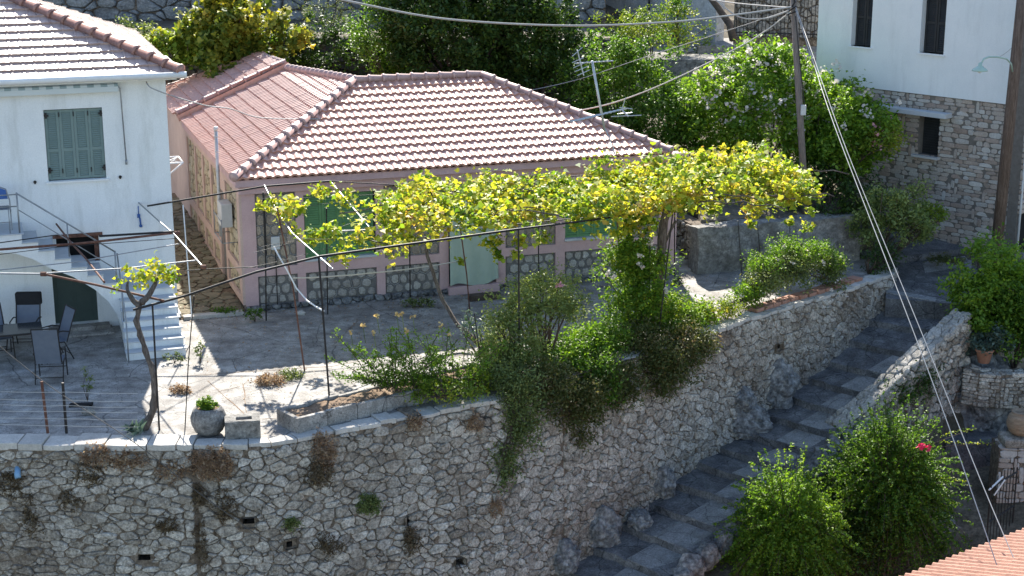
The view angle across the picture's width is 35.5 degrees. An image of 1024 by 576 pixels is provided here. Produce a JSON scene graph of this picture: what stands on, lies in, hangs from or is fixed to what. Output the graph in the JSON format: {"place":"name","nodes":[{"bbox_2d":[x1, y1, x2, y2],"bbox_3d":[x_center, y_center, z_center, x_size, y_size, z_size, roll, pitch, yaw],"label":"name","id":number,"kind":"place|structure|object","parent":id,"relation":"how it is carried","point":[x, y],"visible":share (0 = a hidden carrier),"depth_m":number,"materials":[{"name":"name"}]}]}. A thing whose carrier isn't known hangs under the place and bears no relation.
{"place":"outdoors","nodes":[
{"label":"outdoors","id":0,"kind":"place"},
{"bbox_2d":[172,193,244,318],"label":"alley paving","id":1,"kind":"structure","parent":0,"point":[194,236],"depth_m":39.15,"materials":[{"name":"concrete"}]},
{"bbox_2d":[0,256,886,448],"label":"terrace","id":2,"kind":"structure","parent":0,"point":[110,368],"depth_m":33.05,"materials":[{"name":"concrete"}]},
{"bbox_2d":[0,321,42,364],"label":"patio table","id":3,"kind":"object","parent":2,"relation":"on","point":[15,329],"visible":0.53,"depth_m":32.79,"materials":[{"name":"grey glass"}]},
{"bbox_2d":[9,291,41,351],"bbox_3d":[-10.275,0.705,33.869,0.564,1.118,0.784,-1,15,-3],"label":"patio chair","id":4,"kind":"object","parent":2,"relation":"on","point":[28,306],"visible":0.72,"depth_m":34.01,"materials":[{"name":"black metal"}]},
{"bbox_2d":[30,328,67,384],"bbox_3d":[-9.147,1.274,31.611,0.564,1.188,0.728,-2,15,-7],"label":"patio chair","id":5,"kind":"object","parent":2,"relation":"on","point":[46,345],"visible":0.98,"depth_m":31.36,"materials":[{"name":"black metal"}]},
{"bbox_2d":[42,304,75,358],"bbox_3d":[-9.420,0.947,33.082,0.728,1.058,0.564,-12,19,-37],"label":"patio chair","id":6,"kind":"object","parent":2,"relation":"on","point":[66,322],"visible":0.69,"depth_m":33.15,"materials":[{"name":"black metal"}]},
{"bbox_2d":[0,0,186,362],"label":"white house","id":7,"kind":"structure","parent":2,"relation":"on","point":[85,156],"depth_m":34.46,"materials":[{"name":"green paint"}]},
{"bbox_2d":[52,258,97,322],"bbox_3d":[-9.625,0.065,35.227,0.950,1.400,0.062,-5,16,-18],"label":"door","id":8,"kind":"structure","parent":7,"relation":"in","point":[80,296],"depth_m":35.23,"materials":[{"name":"green paint"}]},
{"bbox_2d":[52,232,102,260],"bbox_3d":[-9.477,-0.897,34.935,1.050,0.670,0.360,-5,16,-18],"label":"dark window","id":9,"kind":"structure","parent":7,"relation":"in","point":[79,237],"depth_m":35.04,"materials":[{"name":"glass"}]},
{"bbox_2d":[0,202,252,429],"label":"patio pergola","id":10,"kind":"object","parent":2,"relation":"on","point":[159,233],"visible":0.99,"depth_m":31.21,"materials":[{"name":"metal"}]},
{"bbox_2d":[110,250,181,430],"bbox_3d":[-6.508,0.979,28.726,1.293,3.425,0.663,0,15,0],"label":"grapevine","id":11,"kind":"object","parent":2,"relation":"on","point":[155,279],"visible":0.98,"depth_m":28.43,"materials":[{"name":"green plant"}]},
{"bbox_2d":[190,395,225,436],"bbox_3d":[-5.451,2.285,28.720,0.640,0.719,0.640,0,15,0],"label":"round pot","id":12,"kind":"object","parent":2,"relation":"on","point":[208,414],"visible":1,"depth_m":28.53,"materials":[{"name":"grey stone"}]},
{"bbox_2d":[169,0,315,87],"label":"fig tree","id":13,"kind":"object","parent":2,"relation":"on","point":[227,30],"visible":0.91,"depth_m":46.47,"materials":[{"name":"green plant"}]},
{"bbox_2d":[224,413,260,439],"bbox_3d":[-4.825,2.491,28.644,0.620,0.360,0.420,-3,15,-11],"label":"stone trough","id":14,"kind":"object","parent":2,"relation":"on","point":[242,426],"visible":1,"depth_m":28.46,"materials":[{"name":"stone"}]},
{"bbox_2d":[338,0,425,74],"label":"evergreen tree","id":15,"kind":"object","parent":2,"relation":"on","point":[366,43],"visible":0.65,"depth_m":46.29,"materials":[{"name":"green plant"}]},
{"bbox_2d":[277,364,495,433],"bbox_3d":[-2.311,2.052,30.380,4.537,0.310,0.731,-12,19,-37],"label":"long planter","id":16,"kind":"object","parent":2,"relation":"on","point":[330,410],"visible":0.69,"depth_m":29.57,"materials":[{"name":"concrete"}]},
{"bbox_2d":[324,311,507,392],"bbox_3d":[-1.798,1.236,30.219,3.456,1.715,1.371,0,15,0],"label":"feathery shrub","id":17,"kind":"object","parent":16,"relation":"in","point":[412,374],"visible":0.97,"depth_m":30.14,"materials":[{"name":"green plant"}]},
{"bbox_2d":[394,369,490,407],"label":"shrub","id":18,"kind":"object","parent":16,"relation":"in","point":[441,394],"visible":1,"depth_m":30.09,"materials":[{"name":"green plant"}]},
{"bbox_2d":[166,51,688,311],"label":"pink house","id":19,"kind":"structure","parent":2,"relation":"on","point":[384,128],"depth_m":38.20,"materials":[{"name":"tile"}]},
{"bbox_2d":[449,199,497,285],"bbox_3d":[-0.901,-1.112,37.901,1.220,2.171,0.109,-5,16,-18],"label":"door curtain","id":20,"kind":"object","parent":19,"relation":"hanging from","point":[481,267],"depth_m":38.00,"materials":[{"name":"fabric"}]},
{"bbox_2d":[566,47,640,171],"bbox_3d":[2.155,-3.599,36.190,0.837,3.774,2.146,12,19,38],"label":"tv aerial","id":21,"kind":"object","parent":19,"relation":"attached to","point":[598,96],"visible":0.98,"depth_m":35.99,"materials":[{"name":"metal"}]},
{"bbox_2d":[373,0,545,77],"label":"evergreen tree","id":22,"kind":"object","parent":2,"relation":"on","point":[464,54],"visible":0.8,"depth_m":45.04,"materials":[{"name":"green plant"}]},
{"bbox_2d":[133,175,790,395],"bbox_3d":[-0.128,-0.422,34.239,16.495,3.495,6.979,-5,16,-20],"label":"pergola","id":23,"kind":"object","parent":2,"relation":"on","point":[326,255],"visible":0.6,"depth_m":31.77,"materials":[{"name":"black metal"}]},
{"bbox_2d":[175,231,764,407],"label":"leaf litter","id":24,"kind":"object","parent":2,"relation":"on","point":[347,320],"visible":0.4,"depth_m":35.99,"materials":[{"name":"brown plant"}]},
{"bbox_2d":[463,284,560,376],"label":"rose bush","id":25,"kind":"object","parent":2,"relation":"on","point":[505,321],"visible":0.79,"depth_m":31.48,"materials":[{"name":"green plant"}]},
{"bbox_2d":[476,0,589,93],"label":"evergreen tree","id":26,"kind":"object","parent":2,"relation":"on","point":[529,67],"visible":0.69,"depth_m":45.46,"materials":[{"name":"green plant"}]},
{"bbox_2d":[499,252,593,362],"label":"rose bush","id":27,"kind":"object","parent":2,"relation":"on","point":[565,304],"visible":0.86,"depth_m":31.86,"materials":[{"name":"green plant"}]},
{"bbox_2d":[253,138,848,347],"bbox_3d":[1.373,-0.776,33.807,13.326,4.105,5.634,-3,15,-13],"label":"grapevine","id":28,"kind":"object","parent":2,"relation":"on","point":[498,200],"visible":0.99,"depth_m":32.73,"materials":[{"name":"green plant"}]},
{"bbox_2d":[587,232,695,340],"bbox_3d":[2.768,0.022,34.150,2.320,2.526,1.526,0,15,0],"label":"climbing rose","id":29,"kind":"object","parent":2,"relation":"on","point":[636,259],"visible":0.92,"depth_m":33.98,"materials":[{"name":"green plant"}]},
{"bbox_2d":[618,178,677,318],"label":"grapevine","id":30,"kind":"object","parent":2,"relation":"on","point":[663,237],"visible":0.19,"depth_m":34.03,"materials":[{"name":"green plant"}]},
{"bbox_2d":[676,212,861,274],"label":"garden wall","id":31,"kind":"structure","parent":2,"relation":"on","point":[710,248],"depth_m":40.24,"materials":[{"name":"concrete"}]},
{"bbox_2d":[726,230,851,308],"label":"wall creeper","id":32,"kind":"object","parent":2,"relation":"on","point":[813,245],"depth_m":37.40,"materials":[{"name":"green plant"}]},
{"bbox_2d":[840,174,940,265],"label":"wispy shrub","id":33,"kind":"object","parent":2,"relation":"on","point":[897,202],"visible":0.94,"depth_m":40.24,"materials":[{"name":"green plant"}]},
{"bbox_2d":[97,0,1023,575],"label":"ground","id":34,"kind":"structure","parent":0,"point":[975,530],"depth_m":36.58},
{"bbox_2d":[135,26,206,84],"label":"climbing shrub","id":35,"kind":"object","parent":34,"relation":"on","point":[170,40],"visible":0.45,"depth_m":46.63,"materials":[{"name":"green plant"}]},
{"bbox_2d":[32,0,605,34],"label":"hillside wall","id":36,"kind":"structure","parent":34,"relation":"on","point":[153,10],"depth_m":54.46,"materials":[{"name":"grey stone"}]},
{"bbox_2d":[276,7,368,75],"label":"dark shrub","id":37,"kind":"object","parent":34,"relation":"on","point":[311,56],"visible":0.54,"depth_m":47.94,"materials":[{"name":"green plant"}]},
{"bbox_2d":[292,0,360,35],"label":"grey shrub","id":38,"kind":"object","parent":34,"relation":"on","point":[323,25],"visible":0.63,"depth_m":49.77,"materials":[{"name":"green plant"}]},
{"bbox_2d":[165,36,615,100],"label":"hillside wall","id":39,"kind":"structure","parent":34,"relation":"on","point":[321,50],"depth_m":49.20,"materials":[{"name":"stone"}]},
{"bbox_2d":[0,267,898,575],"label":"retaining wall","id":40,"kind":"structure","parent":34,"relation":"on","point":[436,483],"depth_m":29.94,"materials":[{"name":"stone"}]},
{"bbox_2d":[0,468,26,501],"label":"dry weed","id":41,"kind":"object","parent":40,"relation":"attached to","point":[10,477],"visible":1,"depth_m":28.25,"materials":[{"name":"brown plant"}]},
{"bbox_2d":[18,492,46,543],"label":"dry weed","id":42,"kind":"object","parent":40,"relation":"attached to","point":[33,516],"visible":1,"depth_m":28.39,"materials":[{"name":"brown plant"}]},
{"bbox_2d":[0,381,137,433],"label":"wire fence","id":43,"kind":"object","parent":40,"relation":"on","point":[64,405],"visible":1,"depth_m":28.16,"materials":[{"name":"metal"}]},
{"bbox_2d":[75,439,118,471],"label":"dry weed","id":44,"kind":"object","parent":40,"relation":"attached to","point":[89,458],"visible":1,"depth_m":28.12,"materials":[{"name":"brown plant"}]},
{"bbox_2d":[101,445,152,471],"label":"dry weed","id":45,"kind":"object","parent":40,"relation":"attached to","point":[129,462],"visible":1,"depth_m":28.14,"materials":[{"name":"brown plant"}]},
{"bbox_2d":[191,516,210,569],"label":"dry weed","id":46,"kind":"object","parent":40,"relation":"attached to","point":[205,556],"visible":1,"depth_m":28.55,"materials":[{"name":"brown plant"}]},
{"bbox_2d":[185,444,237,482],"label":"dry weed","id":47,"kind":"object","parent":40,"relation":"attached to","point":[206,465],"visible":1,"depth_m":28.16,"materials":[{"name":"brown plant"}]},
{"bbox_2d":[212,482,240,523],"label":"dry weed","id":48,"kind":"object","parent":40,"relation":"attached to","point":[226,510],"visible":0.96,"depth_m":28.36,"materials":[{"name":"brown plant"}]},
{"bbox_2d":[302,457,335,488],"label":"dry weed","id":49,"kind":"object","parent":40,"relation":"attached to","point":[318,472],"visible":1,"depth_m":28.78,"materials":[{"name":"brown plant"}]},
{"bbox_2d":[306,426,340,474],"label":"dry weed","id":50,"kind":"object","parent":40,"relation":"attached to","point":[328,452],"visible":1,"depth_m":28.74,"materials":[{"name":"brown plant"}]},
{"bbox_2d":[351,491,384,516],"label":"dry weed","id":51,"kind":"object","parent":40,"relation":"attached to","point":[373,502],"visible":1,"depth_m":29.43,"materials":[{"name":"green plant"}]},
{"bbox_2d":[400,524,423,556],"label":"dry weed","id":52,"kind":"object","parent":40,"relation":"attached to","point":[410,543],"visible":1,"depth_m":30.08,"materials":[{"name":"brown plant"}]},
{"bbox_2d":[461,327,560,381],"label":"wall creeper","id":53,"kind":"object","parent":40,"relation":"on","point":[495,363],"depth_m":31.37,"materials":[{"name":"green plant"}]},
{"bbox_2d":[486,360,549,495],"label":"wall creeper","id":54,"kind":"object","parent":40,"relation":"attached to","point":[519,406],"depth_m":30.78,"materials":[{"name":"green plant"}]},
{"bbox_2d":[518,352,633,455],"bbox_3d":[1.155,2.333,31.937,3.003,2.364,1.442,-11,19,-36],"label":"wall creeper","id":55,"kind":"object","parent":40,"relation":"attached to","point":[564,403],"depth_m":31.77,"materials":[{"name":"green plant"}]},
{"bbox_2d":[532,309,636,408],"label":"wall creeper","id":56,"kind":"object","parent":40,"relation":"on","point":[582,361],"depth_m":32.39,"materials":[{"name":"green plant"}]},
{"bbox_2d":[523,324,723,430],"bbox_3d":[2.409,1.730,32.916,5.777,1.849,1.313,-13,20,-40],"label":"wall creeper","id":57,"kind":"object","parent":40,"relation":"attached to","point":[708,346],"depth_m":32.88,"materials":[{"name":"green plant"}]},
{"bbox_2d":[546,294,722,365],"bbox_3d":[2.624,0.935,33.916,5.435,1.035,1.231,-13,20,-40],"label":"wall creeper","id":58,"kind":"object","parent":40,"relation":"on","point":[573,332],"depth_m":32.85,"materials":[{"name":"green plant"}]},
{"bbox_2d":[596,313,709,409],"bbox_3d":[2.859,1.570,33.550,2.745,1.983,2.582,0,15,0],"label":"wall creeper","id":59,"kind":"object","parent":40,"relation":"attached to","point":[648,335],"depth_m":33.57,"materials":[{"name":"green plant"}]},
{"bbox_2d":[647,290,709,334],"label":"wall creeper","id":60,"kind":"object","parent":40,"relation":"on","point":[692,315],"depth_m":34.70,"materials":[{"name":"green plant"}]},
{"bbox_2d":[698,274,770,325],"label":"wall creeper","id":61,"kind":"object","parent":40,"relation":"on","point":[726,306],"depth_m":35.91,"materials":[{"name":"green plant"}]},
{"bbox_2d":[734,385,756,412],"bbox_3d":[5.213,2.532,36.260,0.654,0.685,0.706,10,18,32],"label":"rock outcrop","id":62,"kind":"object","parent":40,"relation":"attached to","point":[745,399],"visible":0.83,"depth_m":36.02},
{"bbox_2d":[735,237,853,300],"bbox_3d":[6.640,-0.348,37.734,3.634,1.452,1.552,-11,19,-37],"label":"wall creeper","id":63,"kind":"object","parent":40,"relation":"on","point":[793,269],"depth_m":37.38,"materials":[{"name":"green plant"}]},
{"bbox_2d":[747,276,862,312],"bbox_3d":[6.987,0.132,37.895,4.171,0.090,0.328,-14,20,-42],"label":"brick edging","id":64,"kind":"object","parent":40,"relation":"on","point":[800,295],"visible":0.94,"depth_m":37.62,"materials":[{"name":"brick"}]},
{"bbox_2d":[860,233,906,274],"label":"wispy shrub","id":65,"kind":"object","parent":40,"relation":"on","point":[873,268],"visible":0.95,"depth_m":39.80,"materials":[{"name":"green plant"}]},
{"bbox_2d":[546,51,622,121],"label":"round shrub","id":66,"kind":"object","parent":34,"relation":"on","point":[569,83],"visible":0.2,"depth_m":45.69,"materials":[{"name":"green plant"}]},
{"bbox_2d":[547,27,699,134],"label":"round shrub","id":67,"kind":"object","parent":34,"relation":"on","point":[624,52],"visible":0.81,"depth_m":44.67,"materials":[{"name":"green plant"}]},
{"bbox_2d":[611,86,706,162],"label":"dark shrub","id":68,"kind":"object","parent":34,"relation":"on","point":[667,132],"visible":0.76,"depth_m":43.61,"materials":[{"name":"green plant"}]},
{"bbox_2d":[606,0,724,41],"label":"whitewashed wall","id":69,"kind":"structure","parent":34,"relation":"on","point":[706,8],"depth_m":54.81,"materials":[{"name":"white paint"}]},
{"bbox_2d":[669,31,874,165],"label":"flowering shrub","id":70,"kind":"object","parent":34,"relation":"on","point":[712,104],"visible":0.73,"depth_m":42.75,"materials":[{"name":"green plant"}]},
{"bbox_2d":[710,442,868,575],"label":"feathery bush","id":71,"kind":"object","parent":34,"relation":"on","point":[780,537],"visible":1,"depth_m":32.20,"materials":[{"name":"green plant"}]},
{"bbox_2d":[786,0,808,214],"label":"utility pole","id":72,"kind":"object","parent":34,"relation":"on","point":[800,109],"visible":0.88,"depth_m":40.50,"materials":[{"name":"grey wood"}]},
{"bbox_2d":[341,0,790,26],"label":"overhead cable","id":73,"kind":"object","parent":72,"relation":"attached to","point":[393,10],"visible":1,"depth_m":38.34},
{"bbox_2d":[795,9,996,564],"bbox_3d":[7.229,-1.147,32.758,0.465,7.505,16.924,-1,15,-2],"label":"overhead cable","id":74,"kind":"object","parent":72,"relation":"attached to","point":[904,308],"visible":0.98,"depth_m":29.35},
{"bbox_2d":[796,8,1013,557],"bbox_3d":[7.422,-1.184,32.746,0.414,7.585,16.941,-1,15,-4],"label":"overhead cable","id":75,"kind":"object","parent":72,"relation":"attached to","point":[909,303],"visible":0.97,"depth_m":30.09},
{"bbox_2d":[756,149,889,221],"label":"dark shrub","id":76,"kind":"object","parent":34,"relation":"on","point":[848,194],"visible":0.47,"depth_m":41.40,"materials":[{"name":"green plant"}]},
{"bbox_2d":[771,71,905,192],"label":"flowering shrub","id":77,"kind":"object","parent":34,"relation":"on","point":[823,145],"visible":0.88,"depth_m":41.69,"materials":[{"name":"green plant"}]},
{"bbox_2d":[842,115,916,171],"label":"flowering shrub","id":78,"kind":"object","parent":77,"relation":"attached to","point":[890,139],"visible":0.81,"depth_m":41.27,"materials":[{"name":"green plant"}]},
{"bbox_2d":[809,488,901,575],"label":"feathery bush","id":79,"kind":"object","parent":34,"relation":"on","point":[856,528],"visible":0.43,"depth_m":32.94,"materials":[{"name":"green plant"}]},
{"bbox_2d":[805,391,973,575],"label":"feathery bush","id":80,"kind":"object","parent":34,"relation":"on","point":[890,468],"visible":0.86,"depth_m":33.07,"materials":[{"name":"green plant"}]},
{"bbox_2d":[825,308,971,447],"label":"boundary wall","id":81,"kind":"structure","parent":34,"relation":"on","point":[946,337],"depth_m":36.38,"materials":[{"name":"stone"}]},
{"bbox_2d":[878,360,946,414],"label":"wall creeper","id":82,"kind":"object","parent":81,"relation":"attached to","point":[918,387],"depth_m":36.06,"materials":[{"name":"green plant"}]},
{"bbox_2d":[815,0,1023,263],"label":"tall house","id":83,"kind":"structure","parent":34,"relation":"on","point":[920,59],"depth_m":42.36,"materials":[{"name":"paint"}]},
{"bbox_2d":[904,528,1023,575],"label":"tiled roof house","id":84,"kind":"structure","parent":34,"relation":"on","point":[979,560],"depth_m":26.08,"materials":[{"name":"tile"}]},
{"bbox_2d":[943,432,997,470],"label":"steps","id":85,"kind":"structure","parent":34,"relation":"on","point":[980,453],"depth_m":36.61,"materials":[{"name":"stone"}]},
{"bbox_2d":[936,222,1023,354],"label":"yellow green shrub","id":86,"kind":"object","parent":34,"relation":"on","point":[982,289],"visible":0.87,"depth_m":36.90,"materials":[{"name":"green plant"}]},
{"bbox_2d":[954,353,1013,435],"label":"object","id":87,"kind":"object","parent":34,"relation":"on","point":[984,419],"visible":0.27,"depth_m":37.17,"materials":[{"name":"stone"}]},
{"bbox_2d":[960,364,1023,407],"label":"planter wall","id":88,"kind":"structure","parent":87,"relation":"on","point":[992,388],"depth_m":36.46,"materials":[{"name":"stone"}]},
{"bbox_2d":[964,321,1015,363],"bbox_3d":[10.964,1.251,36.692,1.172,0.989,0.877,0,15,0],"label":"terracotta pot","id":89,"kind":"object","parent":88,"relation":"on","point":[990,341],"visible":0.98,"depth_m":36.61,"materials":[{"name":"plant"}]},
{"bbox_2d":[971,261,1023,367],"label":"yellow green shrub","id":90,"kind":"object","parent":87,"relation":"on","point":[1018,356],"visible":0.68,"depth_m":36.78,"materials":[{"name":"green plant"}]},
{"bbox_2d":[986,467,1017,541],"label":"iron gate","id":91,"kind":"structure","parent":34,"relation":"on","point":[999,481],"depth_m":34.05,"materials":[{"name":"black metal"}]},
{"bbox_2d":[988,438,1023,502],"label":"gate pillar","id":92,"kind":"structure","parent":34,"relation":"on","point":[1002,458],"depth_m":35.20,"materials":[{"name":"stone"}]},
{"bbox_2d":[998,408,1023,447],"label":"clay jar","id":93,"kind":"object","parent":92,"relation":"on","point":[1013,437],"visible":1,"depth_m":35.01,"materials":[{"name":"ceramic"}]},
{"bbox_2d":[990,0,1023,279],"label":"utility pole","id":94,"kind":"object","parent":34,"relation":"on","point":[1000,210],"visible":0.73,"depth_m":39.80,"materials":[{"name":"brown wood"}]},
{"bbox_2d":[634,38,816,102],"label":"path","id":95,"kind":"structure","parent":0,"point":[687,61],"depth_m":49.98,"materials":[{"name":"concrete"}]},
{"bbox_2d":[585,0,720,56],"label":"spreading shrub","id":96,"kind":"object","parent":95,"relation":"on","point":[635,31],"visible":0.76,"depth_m":50.87,"materials":[{"name":"green plant"}]},
{"bbox_2d":[733,0,818,45],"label":"back wall","id":97,"kind":"structure","parent":95,"relation":"on","point":[812,41],"depth_m":50.96,"materials":[{"name":"stone"}]},
{"bbox_2d":[736,0,816,38],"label":"iron railing","id":98,"kind":"object","parent":95,"relation":"on","point":[780,33],"visible":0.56,"depth_m":48.88,"materials":[{"name":"black metal"}]},
{"bbox_2d":[564,311,940,575],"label":"stepped path","id":99,"kind":"structure","parent":0,"point":[688,514],"depth_m":35.25,"materials":[{"name":"stone"}]},
{"bbox_2d":[552,538,580,575],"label":"rock outcrop","id":100,"kind":"object","parent":99,"relation":"on","point":[567,556],"visible":0.93,"depth_m":32.53,"materials":[{"name":"stone"}]},
{"bbox_2d":[588,505,621,547],"bbox_3d":[1.871,5.057,33.423,0.793,1.138,0.814,-12,19,-37],"label":"rock outcrop","id":101,"kind":"object","parent":99,"relation":"on","point":[605,530],"visible":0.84,"depth_m":33.18,"materials":[{"name":"stone"}]},
{"bbox_2d":[627,508,653,532],"bbox_3d":[2.688,4.928,33.773,0.643,0.472,0.611,13,20,40],"label":"rock outcrop","id":102,"kind":"object","parent":99,"relation":"on","point":[640,519],"visible":1,"depth_m":33.57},
{"bbox_2d":[653,466,676,499],"bbox_3d":[3.264,4.157,34.435,0.588,0.799,0.763,0,15,0],"label":"rock outcrop","id":103,"kind":"object","parent":99,"relation":"on","point":[664,485],"visible":0.94,"depth_m":34.21,"materials":[{"name":"stone"}]},
{"bbox_2d":[676,552,706,575],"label":"edge stone","id":104,"kind":"object","parent":99,"relation":"on","point":[693,563],"visible":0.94,"depth_m":32.12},
{"bbox_2d":[694,541,720,571],"bbox_3d":[3.947,5.453,32.536,0.518,0.621,0.564,-9,17,-30],"label":"edge stone","id":105,"kind":"object","parent":99,"relation":"on","point":[709,553],"visible":0.87,"depth_m":32.33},
{"bbox_2d":[731,404,773,439],"bbox_3d":[5.254,3.044,36.402,1.367,0.936,0.696,0,15,0],"label":"rock outcrop","id":106,"kind":"object","parent":99,"relation":"on","point":[746,425],"visible":0.63,"depth_m":36.14,"materials":[{"name":"stone"}]},
{"bbox_2d":[766,358,800,409],"bbox_3d":[6.229,2.263,37.107,0.941,1.359,0.663,0,15,0],"label":"rock outcrop","id":107,"kind":"object","parent":99,"relation":"on","point":[785,379],"visible":0.87,"depth_m":36.91,"materials":[{"name":"stone"}]},
{"bbox_2d":[860,222,1023,319],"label":"path landing","id":108,"kind":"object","parent":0,"point":[918,276],"visible":0.46,"depth_m":40.37,"materials":[{"name":"stone"}]},
{"bbox_2d":[892,202,950,257],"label":"wispy shrub","id":109,"kind":"object","parent":108,"relation":"on","point":[940,216],"visible":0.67,"depth_m":40.34,"materials":[{"name":"green plant"}]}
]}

